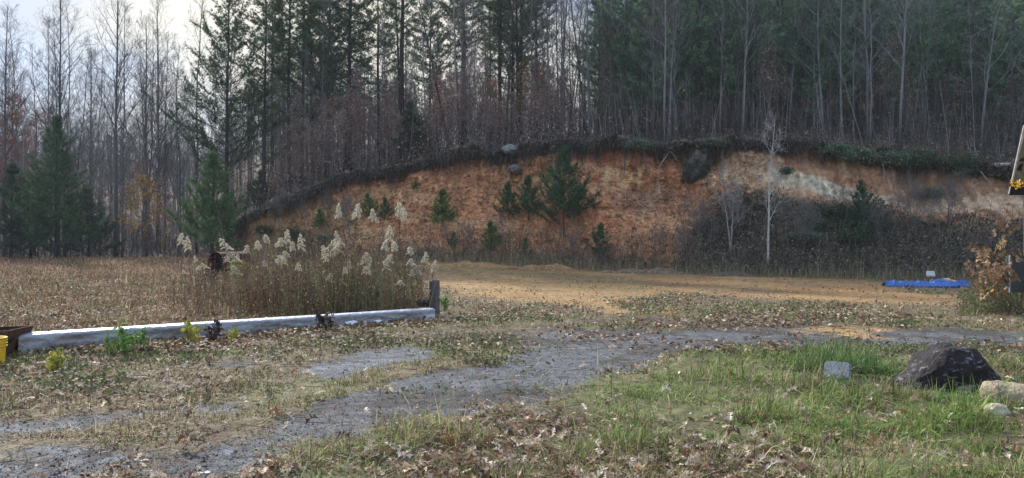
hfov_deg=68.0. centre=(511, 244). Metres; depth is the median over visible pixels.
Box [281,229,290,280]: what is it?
goldenrod
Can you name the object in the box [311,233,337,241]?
laurel shrub
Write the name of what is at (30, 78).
bare tree
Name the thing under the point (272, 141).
pine tree
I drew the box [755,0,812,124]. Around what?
bare tree
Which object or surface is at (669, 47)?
bare tree
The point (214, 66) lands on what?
pine tree
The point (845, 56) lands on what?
pine tree
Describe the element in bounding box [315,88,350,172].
leafy sapling
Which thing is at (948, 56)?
bare tree
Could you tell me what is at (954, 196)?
bare shrub
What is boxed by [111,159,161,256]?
leafy sapling
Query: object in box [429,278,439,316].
fence post
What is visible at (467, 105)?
leafy sapling
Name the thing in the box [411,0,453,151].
tree
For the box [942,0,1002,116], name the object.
bare tree
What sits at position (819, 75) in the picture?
bare tree
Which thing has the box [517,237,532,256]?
pine sapling
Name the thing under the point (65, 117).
bare tree
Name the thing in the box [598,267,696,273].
soil heap
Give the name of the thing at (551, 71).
leafy sapling
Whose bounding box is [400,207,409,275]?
goldenrod
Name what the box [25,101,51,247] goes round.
bare tree
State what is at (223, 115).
bare tree
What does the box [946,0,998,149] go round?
bare tree
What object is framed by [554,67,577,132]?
autumn tree
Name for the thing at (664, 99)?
bare tree
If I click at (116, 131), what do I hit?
bare tree
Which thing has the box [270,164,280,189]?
leafy sapling
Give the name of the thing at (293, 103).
bare tree
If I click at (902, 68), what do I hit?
bare tree
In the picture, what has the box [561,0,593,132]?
bare tree
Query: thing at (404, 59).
bare tree
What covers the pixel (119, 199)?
leafy sapling
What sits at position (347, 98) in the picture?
leafy sapling
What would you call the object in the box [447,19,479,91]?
bare tree
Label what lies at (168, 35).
bare tree
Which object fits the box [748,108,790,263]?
birch sapling
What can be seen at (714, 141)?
laurel shrub
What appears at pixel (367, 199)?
pine sapling
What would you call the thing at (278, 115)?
bare tree
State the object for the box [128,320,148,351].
weed
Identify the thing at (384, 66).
bare tree
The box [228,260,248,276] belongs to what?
weed
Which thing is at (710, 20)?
pine tree
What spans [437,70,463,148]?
leafy sapling
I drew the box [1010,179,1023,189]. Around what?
yellow leaves
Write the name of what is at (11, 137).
autumn tree
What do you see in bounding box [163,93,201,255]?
bare tree
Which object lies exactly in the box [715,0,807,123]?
pine tree
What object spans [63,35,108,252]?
bare tree
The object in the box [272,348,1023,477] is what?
lawn grass
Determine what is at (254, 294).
weed
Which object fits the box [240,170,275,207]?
young pine
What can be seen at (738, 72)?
bare tree
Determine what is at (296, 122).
bare tree
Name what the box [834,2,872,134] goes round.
bare tree
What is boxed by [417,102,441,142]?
leafy sapling
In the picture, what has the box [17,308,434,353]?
wrapped beam
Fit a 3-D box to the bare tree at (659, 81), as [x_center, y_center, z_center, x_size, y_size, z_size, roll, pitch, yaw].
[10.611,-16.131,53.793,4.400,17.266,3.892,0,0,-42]
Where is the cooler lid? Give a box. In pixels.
[926,271,934,275]
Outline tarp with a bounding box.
[882,278,969,286]
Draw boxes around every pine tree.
[140,0,319,235]
[223,0,305,204]
[245,0,296,191]
[257,0,320,191]
[262,0,341,189]
[290,1,332,172]
[292,0,353,176]
[297,0,360,172]
[306,0,358,171]
[307,0,389,171]
[324,0,381,170]
[345,0,410,165]
[376,0,424,138]
[384,0,420,162]
[398,0,459,136]
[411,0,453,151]
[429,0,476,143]
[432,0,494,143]
[440,0,490,145]
[469,0,506,133]
[474,0,522,147]
[480,0,519,145]
[485,0,546,140]
[486,0,535,135]
[486,0,557,140]
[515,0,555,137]
[570,6,632,108]
[573,0,642,129]
[576,0,663,129]
[610,0,686,131]
[625,3,689,106]
[626,0,722,134]
[652,0,728,131]
[655,0,735,127]
[657,0,729,123]
[693,0,778,123]
[695,0,755,128]
[698,0,772,119]
[703,0,792,118]
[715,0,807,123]
[767,0,833,116]
[768,0,840,127]
[768,0,877,126]
[768,5,811,100]
[772,3,831,108]
[795,0,870,133]
[801,2,873,116]
[802,0,886,125]
[843,0,926,114]
[847,0,927,124]
[858,1,913,102]
[875,0,945,134]
[875,0,963,108]
[907,0,973,122]
[943,0,1023,122]
[944,0,1002,70]
[948,0,1023,126]
[950,2,1023,120]
[962,0,1023,142]
[993,1,1023,93]
[996,0,1023,94]
[1010,0,1023,70]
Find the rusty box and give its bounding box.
[0,325,32,356]
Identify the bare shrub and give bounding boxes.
[267,191,287,231]
[289,184,316,220]
[316,188,336,217]
[331,189,369,235]
[451,216,479,251]
[485,211,515,245]
[558,227,580,254]
[650,221,669,252]
[665,224,694,258]
[677,193,726,249]
[776,194,825,253]
[815,179,860,229]
[857,199,906,248]
[886,170,944,233]
[928,166,976,224]
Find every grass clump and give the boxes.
[403,401,476,429]
[626,365,743,409]
[765,320,904,368]
[770,321,886,381]
[815,336,903,382]
[822,368,878,388]
[881,371,950,402]
[931,375,1023,407]
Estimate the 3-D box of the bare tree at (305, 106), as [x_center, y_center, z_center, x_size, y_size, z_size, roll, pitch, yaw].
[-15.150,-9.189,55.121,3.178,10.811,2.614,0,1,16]
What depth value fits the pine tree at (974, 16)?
54.12 m
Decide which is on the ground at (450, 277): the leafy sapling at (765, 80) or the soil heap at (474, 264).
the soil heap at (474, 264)
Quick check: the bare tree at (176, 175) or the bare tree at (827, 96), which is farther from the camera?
the bare tree at (176, 175)
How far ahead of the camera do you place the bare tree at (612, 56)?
54.01 m
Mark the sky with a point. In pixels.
(25, 12)
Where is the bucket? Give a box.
[0,336,7,365]
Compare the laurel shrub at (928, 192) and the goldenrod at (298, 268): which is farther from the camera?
the laurel shrub at (928, 192)
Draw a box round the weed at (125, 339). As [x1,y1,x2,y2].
[113,318,139,355]
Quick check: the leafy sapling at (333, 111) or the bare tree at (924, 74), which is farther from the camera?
the leafy sapling at (333, 111)
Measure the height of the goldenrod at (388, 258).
1.384 m
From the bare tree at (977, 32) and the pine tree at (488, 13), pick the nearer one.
the bare tree at (977, 32)
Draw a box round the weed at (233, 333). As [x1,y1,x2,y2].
[224,326,240,342]
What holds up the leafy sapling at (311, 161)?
on the hillside
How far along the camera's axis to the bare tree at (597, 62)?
72.32 m
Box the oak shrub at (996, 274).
[961,216,1023,315]
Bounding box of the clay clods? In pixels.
[279,147,762,274]
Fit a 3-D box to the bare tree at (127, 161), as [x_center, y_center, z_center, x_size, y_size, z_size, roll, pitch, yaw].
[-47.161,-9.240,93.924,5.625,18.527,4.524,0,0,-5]
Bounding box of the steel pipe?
[208,252,250,273]
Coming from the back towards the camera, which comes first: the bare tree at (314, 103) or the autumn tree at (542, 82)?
the autumn tree at (542, 82)
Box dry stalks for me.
[165,198,439,316]
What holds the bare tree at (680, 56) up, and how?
on the hillside
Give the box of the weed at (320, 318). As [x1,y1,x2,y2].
[314,308,334,329]
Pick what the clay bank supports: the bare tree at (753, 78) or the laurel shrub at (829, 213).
the laurel shrub at (829, 213)
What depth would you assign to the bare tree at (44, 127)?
77.63 m
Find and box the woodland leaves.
[0,16,1023,258]
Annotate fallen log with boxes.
[988,163,1009,170]
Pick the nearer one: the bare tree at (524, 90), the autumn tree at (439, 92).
the bare tree at (524, 90)
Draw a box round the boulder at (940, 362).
[889,342,1001,393]
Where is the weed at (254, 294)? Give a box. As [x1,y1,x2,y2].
[243,281,262,313]
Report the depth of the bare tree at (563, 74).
58.31 m
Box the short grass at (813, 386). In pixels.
[0,266,1023,477]
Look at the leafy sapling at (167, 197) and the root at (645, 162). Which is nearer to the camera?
the root at (645, 162)
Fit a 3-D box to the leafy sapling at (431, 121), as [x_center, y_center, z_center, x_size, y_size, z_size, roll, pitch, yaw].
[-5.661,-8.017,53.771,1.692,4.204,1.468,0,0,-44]
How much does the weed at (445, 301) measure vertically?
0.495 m
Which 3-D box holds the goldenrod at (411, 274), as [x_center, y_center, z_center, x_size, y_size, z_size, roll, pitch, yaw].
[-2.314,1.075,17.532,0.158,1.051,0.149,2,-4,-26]
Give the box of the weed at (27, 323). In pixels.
[24,313,53,331]
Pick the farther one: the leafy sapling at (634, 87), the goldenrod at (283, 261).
the leafy sapling at (634, 87)
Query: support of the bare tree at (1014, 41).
on the hillside
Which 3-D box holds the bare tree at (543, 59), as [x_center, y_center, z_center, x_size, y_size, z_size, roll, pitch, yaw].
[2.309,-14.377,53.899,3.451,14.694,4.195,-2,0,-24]
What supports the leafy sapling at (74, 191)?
on the hillside
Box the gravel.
[0,283,1023,477]
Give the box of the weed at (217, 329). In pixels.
[203,319,223,341]
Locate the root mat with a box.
[216,132,1014,248]
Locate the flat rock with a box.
[979,380,1023,406]
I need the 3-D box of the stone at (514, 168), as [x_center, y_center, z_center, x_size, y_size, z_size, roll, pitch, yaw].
[0.185,-4.734,47.466,0.904,0.634,0.763,0,0,0]
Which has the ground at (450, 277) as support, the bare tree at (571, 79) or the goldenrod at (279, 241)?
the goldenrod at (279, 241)
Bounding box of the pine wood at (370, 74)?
[0,0,1022,218]
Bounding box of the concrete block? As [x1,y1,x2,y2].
[824,361,850,381]
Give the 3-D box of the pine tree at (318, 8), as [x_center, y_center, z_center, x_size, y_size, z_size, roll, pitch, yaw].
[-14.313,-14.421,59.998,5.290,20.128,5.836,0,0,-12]
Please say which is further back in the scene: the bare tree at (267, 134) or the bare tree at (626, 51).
the bare tree at (267, 134)
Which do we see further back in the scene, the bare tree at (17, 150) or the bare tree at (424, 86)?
the bare tree at (17, 150)
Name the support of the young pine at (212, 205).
on the ground at (450, 277)
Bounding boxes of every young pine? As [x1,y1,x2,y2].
[0,114,110,258]
[0,163,57,257]
[2,180,81,257]
[61,184,125,257]
[165,150,249,254]
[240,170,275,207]
[387,100,441,162]
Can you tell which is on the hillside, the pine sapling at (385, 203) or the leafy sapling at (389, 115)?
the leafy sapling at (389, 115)
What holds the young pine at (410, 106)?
on the hillside
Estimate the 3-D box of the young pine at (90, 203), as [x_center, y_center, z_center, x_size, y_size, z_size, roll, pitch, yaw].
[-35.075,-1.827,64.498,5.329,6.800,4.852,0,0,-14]
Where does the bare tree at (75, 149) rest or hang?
on the hillside
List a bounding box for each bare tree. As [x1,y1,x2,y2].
[0,1,50,256]
[0,18,50,255]
[0,51,22,242]
[0,51,30,169]
[0,58,32,198]
[0,61,31,237]
[0,88,40,244]
[4,0,97,255]
[8,42,60,252]
[13,101,31,171]
[15,14,85,257]
[17,16,75,253]
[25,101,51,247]
[27,78,77,208]
[29,66,77,255]
[31,0,111,253]
[43,81,85,238]
[51,48,121,235]
[61,92,88,209]
[61,97,95,220]
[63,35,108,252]
[63,106,88,243]
[66,48,113,252]
[73,84,112,194]
[74,101,104,250]
[75,34,136,254]
[76,0,170,256]
[78,40,140,253]
[85,68,125,199]
[91,9,186,256]
[93,0,157,257]
[94,106,121,220]
[101,84,134,229]
[102,83,139,250]
[107,38,169,256]
[110,95,143,240]
[114,0,193,253]
[118,88,164,256]
[124,29,179,218]
[127,48,161,229]
[129,62,176,250]
[129,72,170,187]
[131,50,208,251]
[131,82,171,240]
[136,30,188,237]
[147,69,185,245]
[149,51,204,247]
[150,40,202,252]
[151,60,178,202]
[155,98,187,248]
[159,0,239,254]
[161,124,190,208]
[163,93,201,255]
[171,61,205,231]
[174,104,211,237]
[176,106,237,252]
[193,61,251,224]
[195,46,234,162]
[198,13,250,154]
[199,18,248,220]
[202,28,256,203]
[216,58,247,190]
[233,75,259,207]
[251,69,278,156]
[260,35,292,192]
[260,124,275,175]
[262,6,311,188]
[266,32,294,179]
[267,58,282,150]
[268,72,300,191]
[275,43,309,179]
[281,59,307,183]
[283,46,324,186]
[292,38,320,136]
[298,0,342,181]
[301,47,325,179]
[336,1,364,106]
[336,64,362,125]
[356,36,380,159]
[359,8,405,162]
[364,6,399,163]
[369,20,396,151]
[379,0,420,117]
[380,37,415,110]
[388,0,444,157]
[404,46,425,120]
[427,0,486,144]
[437,23,459,141]
[447,0,493,141]
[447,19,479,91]
[448,0,496,138]
[450,33,479,141]
[468,0,504,143]
[472,2,506,138]
[472,3,504,123]
[484,0,543,143]
[509,0,561,137]
[515,50,530,137]
[516,0,580,140]
[518,0,564,137]
[520,1,580,134]
[532,0,591,134]
[537,0,618,134]
[540,0,583,131]
[541,0,592,136]
[544,0,602,135]
[552,0,588,136]
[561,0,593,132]
[564,0,589,109]
[565,1,591,111]
[570,0,612,132]
[576,1,623,133]
[577,0,621,128]
[582,0,631,132]
[582,5,597,127]
[582,15,609,97]
[585,0,656,133]
[604,0,642,131]
[614,0,668,130]
[619,0,669,140]
[621,0,688,135]
[631,0,703,143]
[636,0,683,133]
[638,0,696,129]
[641,0,702,135]
[643,0,698,141]
[657,1,695,131]
[674,0,725,132]
[679,6,719,126]
[698,0,736,131]
[712,0,764,129]
[718,0,770,128]
[721,0,783,134]
[725,20,766,123]
[727,0,787,127]
[740,0,787,127]
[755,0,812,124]
[770,0,825,126]
[771,0,843,131]
[778,7,787,117]
[784,0,839,128]
[788,3,819,123]
[802,0,883,130]
[808,0,877,131]
[830,0,910,138]
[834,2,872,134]
[844,0,903,141]
[844,2,869,127]
[854,0,933,144]
[862,0,934,134]
[869,0,956,124]
[875,3,908,111]
[893,0,948,129]
[921,5,964,112]
[924,0,967,101]
[939,0,1023,149]
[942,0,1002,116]
[945,0,973,108]
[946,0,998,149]
[981,3,1023,53]
[995,0,1023,74]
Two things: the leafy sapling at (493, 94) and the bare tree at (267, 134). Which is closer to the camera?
the leafy sapling at (493, 94)
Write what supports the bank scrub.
on the ground at (450, 277)
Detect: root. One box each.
[643,148,656,174]
[979,171,997,194]
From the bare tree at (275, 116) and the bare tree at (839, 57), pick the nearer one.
the bare tree at (839, 57)
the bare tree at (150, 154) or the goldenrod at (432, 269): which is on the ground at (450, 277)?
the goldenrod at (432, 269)
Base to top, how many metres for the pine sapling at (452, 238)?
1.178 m
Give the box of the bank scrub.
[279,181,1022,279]
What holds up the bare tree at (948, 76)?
on the hillside
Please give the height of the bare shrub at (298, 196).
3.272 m
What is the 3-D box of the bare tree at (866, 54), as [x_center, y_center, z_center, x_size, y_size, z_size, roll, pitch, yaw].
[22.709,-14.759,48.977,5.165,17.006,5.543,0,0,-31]
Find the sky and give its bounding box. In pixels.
[0,0,624,159]
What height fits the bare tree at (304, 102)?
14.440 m
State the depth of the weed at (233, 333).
12.27 m
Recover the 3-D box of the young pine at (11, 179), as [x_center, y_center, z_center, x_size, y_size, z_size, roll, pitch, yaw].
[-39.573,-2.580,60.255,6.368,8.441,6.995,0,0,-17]
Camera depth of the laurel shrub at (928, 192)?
41.32 m
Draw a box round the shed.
[1005,125,1023,307]
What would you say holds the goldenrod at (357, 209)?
on the ground at (450, 277)
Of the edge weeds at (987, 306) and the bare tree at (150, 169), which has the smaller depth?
the edge weeds at (987, 306)
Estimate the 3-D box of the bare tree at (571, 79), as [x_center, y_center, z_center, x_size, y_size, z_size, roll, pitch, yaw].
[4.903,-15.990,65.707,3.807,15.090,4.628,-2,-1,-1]
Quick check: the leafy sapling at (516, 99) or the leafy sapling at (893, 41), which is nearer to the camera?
the leafy sapling at (893, 41)
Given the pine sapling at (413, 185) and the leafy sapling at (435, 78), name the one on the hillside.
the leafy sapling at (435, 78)
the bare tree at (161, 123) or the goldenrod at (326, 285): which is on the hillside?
the bare tree at (161, 123)
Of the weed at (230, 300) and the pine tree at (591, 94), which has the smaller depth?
the weed at (230, 300)
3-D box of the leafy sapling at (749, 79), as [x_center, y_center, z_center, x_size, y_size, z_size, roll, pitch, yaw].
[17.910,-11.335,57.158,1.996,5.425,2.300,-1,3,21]
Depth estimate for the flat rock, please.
7.44 m
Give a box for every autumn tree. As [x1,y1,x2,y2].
[0,92,34,194]
[14,105,69,246]
[304,87,341,148]
[352,95,367,144]
[380,84,394,153]
[428,73,447,126]
[440,69,471,133]
[479,77,505,138]
[527,63,554,125]
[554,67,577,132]
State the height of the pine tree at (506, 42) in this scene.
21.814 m
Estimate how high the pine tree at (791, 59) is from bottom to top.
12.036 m
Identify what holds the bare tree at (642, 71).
on the hillside
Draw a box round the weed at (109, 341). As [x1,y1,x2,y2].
[103,329,123,355]
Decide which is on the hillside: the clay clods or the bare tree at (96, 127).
the bare tree at (96, 127)
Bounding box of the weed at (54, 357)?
[43,347,70,370]
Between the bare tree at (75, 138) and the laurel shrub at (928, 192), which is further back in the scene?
the bare tree at (75, 138)
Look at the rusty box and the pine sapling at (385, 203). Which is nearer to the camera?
the rusty box
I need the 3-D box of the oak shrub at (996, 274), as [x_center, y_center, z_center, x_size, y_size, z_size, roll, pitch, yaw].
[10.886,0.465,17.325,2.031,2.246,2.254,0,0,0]
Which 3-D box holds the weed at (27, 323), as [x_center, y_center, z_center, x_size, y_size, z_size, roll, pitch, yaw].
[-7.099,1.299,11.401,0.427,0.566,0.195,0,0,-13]
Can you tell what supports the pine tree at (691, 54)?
on the hillside
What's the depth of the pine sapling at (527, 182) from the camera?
45.36 m
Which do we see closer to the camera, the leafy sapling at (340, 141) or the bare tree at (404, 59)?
the leafy sapling at (340, 141)
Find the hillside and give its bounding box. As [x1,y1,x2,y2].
[0,0,1022,258]
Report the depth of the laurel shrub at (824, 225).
39.73 m
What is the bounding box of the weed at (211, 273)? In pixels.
[205,267,217,281]
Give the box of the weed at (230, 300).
[226,291,235,315]
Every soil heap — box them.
[417,261,517,267]
[517,263,573,270]
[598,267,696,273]
[707,271,776,276]
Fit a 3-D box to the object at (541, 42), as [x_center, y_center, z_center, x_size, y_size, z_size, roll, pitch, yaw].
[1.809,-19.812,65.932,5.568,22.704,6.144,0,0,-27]
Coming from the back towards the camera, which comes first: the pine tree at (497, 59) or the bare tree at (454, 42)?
the pine tree at (497, 59)
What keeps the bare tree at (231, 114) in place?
on the hillside
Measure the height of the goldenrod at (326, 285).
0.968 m
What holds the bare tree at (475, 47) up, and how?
on the hillside
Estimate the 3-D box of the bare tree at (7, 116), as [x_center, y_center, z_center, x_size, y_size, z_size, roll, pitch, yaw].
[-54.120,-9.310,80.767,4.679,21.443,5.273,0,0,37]
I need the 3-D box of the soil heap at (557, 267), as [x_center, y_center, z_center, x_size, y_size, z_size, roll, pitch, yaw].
[1.687,1.123,38.800,3.200,0.398,1.400,0,0,0]
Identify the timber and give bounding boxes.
[388,298,429,307]
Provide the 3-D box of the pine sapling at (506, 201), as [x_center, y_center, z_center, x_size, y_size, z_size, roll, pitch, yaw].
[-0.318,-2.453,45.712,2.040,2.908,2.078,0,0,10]
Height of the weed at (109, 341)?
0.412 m
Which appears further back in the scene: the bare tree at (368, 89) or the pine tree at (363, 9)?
the bare tree at (368, 89)
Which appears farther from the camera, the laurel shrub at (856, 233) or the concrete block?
the laurel shrub at (856, 233)
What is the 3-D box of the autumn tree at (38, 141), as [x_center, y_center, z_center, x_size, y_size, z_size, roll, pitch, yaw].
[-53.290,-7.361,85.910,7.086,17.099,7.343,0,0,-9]
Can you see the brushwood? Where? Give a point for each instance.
(716, 123)
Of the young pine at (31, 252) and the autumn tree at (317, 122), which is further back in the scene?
the autumn tree at (317, 122)
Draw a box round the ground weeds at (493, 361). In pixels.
[0,272,1023,396]
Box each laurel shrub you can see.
[252,221,273,235]
[280,225,304,239]
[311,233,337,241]
[617,136,659,150]
[698,135,732,146]
[771,163,796,176]
[781,228,830,242]
[791,211,837,234]
[812,200,846,220]
[813,140,866,157]
[828,221,884,249]
[830,144,892,165]
[865,145,931,168]
[874,209,905,230]
[898,143,946,171]
[909,184,948,199]
[942,149,985,176]
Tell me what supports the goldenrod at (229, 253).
on the ground at (450, 277)
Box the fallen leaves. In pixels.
[0,330,1023,477]
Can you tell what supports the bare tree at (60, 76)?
on the hillside
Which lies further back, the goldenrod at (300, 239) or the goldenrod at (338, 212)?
the goldenrod at (300, 239)
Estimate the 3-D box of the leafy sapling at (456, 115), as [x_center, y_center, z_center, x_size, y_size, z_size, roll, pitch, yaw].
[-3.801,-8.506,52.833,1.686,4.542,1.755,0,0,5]
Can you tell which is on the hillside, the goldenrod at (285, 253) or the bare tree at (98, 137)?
the bare tree at (98, 137)
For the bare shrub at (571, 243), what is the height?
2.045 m
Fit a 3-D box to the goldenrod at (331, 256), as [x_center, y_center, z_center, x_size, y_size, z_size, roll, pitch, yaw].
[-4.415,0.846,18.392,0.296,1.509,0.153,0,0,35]
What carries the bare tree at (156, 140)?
on the hillside
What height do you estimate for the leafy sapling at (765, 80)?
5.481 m
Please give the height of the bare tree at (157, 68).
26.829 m
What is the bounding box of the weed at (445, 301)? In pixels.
[440,292,449,311]
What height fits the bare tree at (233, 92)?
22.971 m
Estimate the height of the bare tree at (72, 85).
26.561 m
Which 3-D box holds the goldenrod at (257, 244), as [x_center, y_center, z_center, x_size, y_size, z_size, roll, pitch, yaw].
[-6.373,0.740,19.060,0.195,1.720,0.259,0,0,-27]
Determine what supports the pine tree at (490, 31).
on the hillside
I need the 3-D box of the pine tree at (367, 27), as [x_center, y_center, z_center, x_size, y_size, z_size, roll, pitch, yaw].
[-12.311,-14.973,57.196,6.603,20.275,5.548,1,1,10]
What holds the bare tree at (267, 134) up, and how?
on the hillside
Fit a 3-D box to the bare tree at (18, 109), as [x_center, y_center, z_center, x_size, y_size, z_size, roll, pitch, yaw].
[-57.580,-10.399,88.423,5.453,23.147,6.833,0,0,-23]
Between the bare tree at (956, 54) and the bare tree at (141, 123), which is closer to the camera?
the bare tree at (956, 54)
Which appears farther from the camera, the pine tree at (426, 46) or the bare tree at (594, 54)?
the pine tree at (426, 46)
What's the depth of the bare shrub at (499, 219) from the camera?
44.06 m
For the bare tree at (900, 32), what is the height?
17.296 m
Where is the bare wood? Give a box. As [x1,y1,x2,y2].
[0,3,1018,233]
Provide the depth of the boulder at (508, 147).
47.63 m
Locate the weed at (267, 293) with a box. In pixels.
[260,275,283,311]
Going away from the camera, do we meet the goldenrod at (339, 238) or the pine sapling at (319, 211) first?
the goldenrod at (339, 238)
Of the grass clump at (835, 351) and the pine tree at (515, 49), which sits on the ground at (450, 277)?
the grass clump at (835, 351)
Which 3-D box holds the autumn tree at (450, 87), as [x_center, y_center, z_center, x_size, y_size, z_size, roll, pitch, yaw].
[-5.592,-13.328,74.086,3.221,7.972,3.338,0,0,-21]
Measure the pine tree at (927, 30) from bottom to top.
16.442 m
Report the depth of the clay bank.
43.54 m
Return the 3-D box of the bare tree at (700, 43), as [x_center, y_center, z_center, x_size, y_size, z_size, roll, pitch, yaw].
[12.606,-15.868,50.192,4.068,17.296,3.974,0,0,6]
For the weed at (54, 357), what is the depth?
9.42 m
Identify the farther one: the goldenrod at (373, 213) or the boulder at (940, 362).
the goldenrod at (373, 213)
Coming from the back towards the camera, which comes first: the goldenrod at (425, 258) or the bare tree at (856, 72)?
the bare tree at (856, 72)
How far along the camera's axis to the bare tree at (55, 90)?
65.67 m
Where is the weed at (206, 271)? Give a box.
[199,260,210,285]
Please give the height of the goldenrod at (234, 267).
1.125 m
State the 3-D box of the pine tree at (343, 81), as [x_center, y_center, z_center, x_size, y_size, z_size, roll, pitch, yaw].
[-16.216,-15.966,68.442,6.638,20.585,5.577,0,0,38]
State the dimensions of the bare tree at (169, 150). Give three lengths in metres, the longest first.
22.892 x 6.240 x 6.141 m
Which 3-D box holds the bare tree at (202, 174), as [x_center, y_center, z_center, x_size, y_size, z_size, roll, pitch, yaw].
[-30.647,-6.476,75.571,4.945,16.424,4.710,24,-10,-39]
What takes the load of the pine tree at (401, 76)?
on the hillside
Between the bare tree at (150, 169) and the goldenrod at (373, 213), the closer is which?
the goldenrod at (373, 213)
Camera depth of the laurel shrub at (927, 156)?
41.35 m
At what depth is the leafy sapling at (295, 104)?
55.50 m
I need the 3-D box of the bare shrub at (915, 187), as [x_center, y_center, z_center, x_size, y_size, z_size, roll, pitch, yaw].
[20.867,-1.946,39.300,3.050,4.089,2.774,0,0,16]
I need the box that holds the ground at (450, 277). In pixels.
[0,258,1023,477]
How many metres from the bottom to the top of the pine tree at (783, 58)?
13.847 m
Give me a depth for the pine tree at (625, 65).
54.26 m
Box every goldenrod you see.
[178,233,184,283]
[183,236,192,293]
[219,239,246,291]
[228,252,255,300]
[230,265,242,304]
[243,245,249,296]
[254,240,261,294]
[263,234,271,286]
[273,238,284,282]
[275,255,281,291]
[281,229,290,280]
[281,251,294,291]
[281,257,287,281]
[289,242,295,275]
[295,262,301,291]
[297,234,305,280]
[319,239,335,276]
[320,273,332,310]
[321,246,332,273]
[322,254,328,289]
[329,249,333,279]
[333,240,341,288]
[334,203,342,294]
[334,231,350,289]
[342,267,347,293]
[346,261,351,294]
[350,203,361,286]
[359,252,371,291]
[361,266,371,302]
[368,209,379,284]
[376,254,393,306]
[381,242,389,291]
[383,259,391,292]
[385,225,393,277]
[391,242,398,308]
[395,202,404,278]
[396,280,403,308]
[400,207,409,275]
[401,258,413,305]
[405,247,413,298]
[409,269,414,301]
[412,263,421,305]
[416,269,423,302]
[417,252,429,299]
[428,260,438,307]
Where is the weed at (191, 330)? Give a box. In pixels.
[180,319,205,341]
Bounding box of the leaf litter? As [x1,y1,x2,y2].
[0,261,1023,352]
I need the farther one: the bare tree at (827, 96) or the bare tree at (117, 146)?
the bare tree at (117, 146)
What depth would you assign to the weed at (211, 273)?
30.26 m
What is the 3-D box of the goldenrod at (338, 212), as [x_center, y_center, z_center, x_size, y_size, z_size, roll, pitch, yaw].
[-4.096,0.299,18.033,0.226,2.603,0.185,0,0,15]
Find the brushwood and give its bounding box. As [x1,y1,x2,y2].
[0,1,1023,257]
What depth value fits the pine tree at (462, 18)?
56.38 m
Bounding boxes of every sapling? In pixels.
[68,178,95,230]
[90,179,112,254]
[109,189,134,236]
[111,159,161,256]
[114,171,174,255]
[147,175,176,251]
[154,187,180,253]
[161,198,177,237]
[175,191,199,238]
[229,150,254,209]
[267,206,280,220]
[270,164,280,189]
[279,93,314,187]
[301,137,319,175]
[307,136,321,175]
[313,208,327,227]
[314,99,345,178]
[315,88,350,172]
[322,84,362,170]
[332,65,376,163]
[336,128,344,162]
[344,126,360,169]
[352,95,380,167]
[356,111,374,158]
[358,92,383,151]
[361,193,378,216]
[374,97,398,164]
[375,89,402,149]
[375,197,393,220]
[379,79,409,138]
[384,112,407,162]
[398,93,420,142]
[412,180,418,189]
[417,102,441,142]
[422,68,448,147]
[423,105,445,141]
[428,188,458,226]
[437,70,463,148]
[437,84,457,135]
[444,64,477,124]
[446,94,466,144]
[447,232,457,245]
[450,47,484,143]
[457,78,477,126]
[471,55,503,146]
[472,100,487,134]
[477,98,498,137]
[482,221,502,250]
[485,85,508,132]
[491,181,520,222]
[492,102,509,141]
[496,55,562,137]
[496,80,522,133]
[510,174,540,220]
[513,69,533,114]
[517,59,553,134]
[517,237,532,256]
[519,65,547,121]
[521,80,550,138]
[521,146,601,236]
[536,63,558,114]
[553,77,571,120]
[572,95,587,127]
[584,222,613,256]
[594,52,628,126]
[618,94,635,118]
[627,53,652,116]
[633,56,657,112]
[675,64,690,119]
[712,160,747,251]
[739,61,758,101]
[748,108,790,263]
[751,35,795,133]
[751,55,779,107]
[831,179,890,232]
[870,34,918,138]
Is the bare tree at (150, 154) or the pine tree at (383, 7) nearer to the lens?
the pine tree at (383, 7)
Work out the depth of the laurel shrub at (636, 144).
44.61 m
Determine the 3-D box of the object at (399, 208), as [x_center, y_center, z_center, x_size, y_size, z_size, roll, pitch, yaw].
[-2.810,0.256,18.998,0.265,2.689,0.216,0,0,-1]
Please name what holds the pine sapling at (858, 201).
on the clay bank
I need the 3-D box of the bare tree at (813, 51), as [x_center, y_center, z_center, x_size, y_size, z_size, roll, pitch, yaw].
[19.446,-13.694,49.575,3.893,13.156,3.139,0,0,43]
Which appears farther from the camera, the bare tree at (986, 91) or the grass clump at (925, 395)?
the bare tree at (986, 91)
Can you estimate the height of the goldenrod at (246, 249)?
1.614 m
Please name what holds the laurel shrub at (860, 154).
on the clay bank
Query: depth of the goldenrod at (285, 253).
18.48 m
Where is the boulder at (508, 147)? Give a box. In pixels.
[501,144,518,154]
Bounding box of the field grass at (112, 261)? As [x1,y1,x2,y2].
[0,254,430,331]
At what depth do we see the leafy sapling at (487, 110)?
52.78 m
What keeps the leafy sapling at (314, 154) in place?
on the hillside
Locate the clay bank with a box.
[214,137,1022,277]
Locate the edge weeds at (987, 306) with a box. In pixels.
[956,279,1023,316]
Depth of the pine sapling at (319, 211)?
51.29 m
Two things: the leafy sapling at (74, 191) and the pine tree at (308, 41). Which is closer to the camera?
the pine tree at (308, 41)
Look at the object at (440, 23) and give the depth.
66.87 m
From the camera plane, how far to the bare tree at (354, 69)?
77.02 m
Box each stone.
[508,164,521,173]
[984,403,1010,414]
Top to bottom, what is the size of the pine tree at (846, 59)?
14.003 m
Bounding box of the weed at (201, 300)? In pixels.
[194,286,213,316]

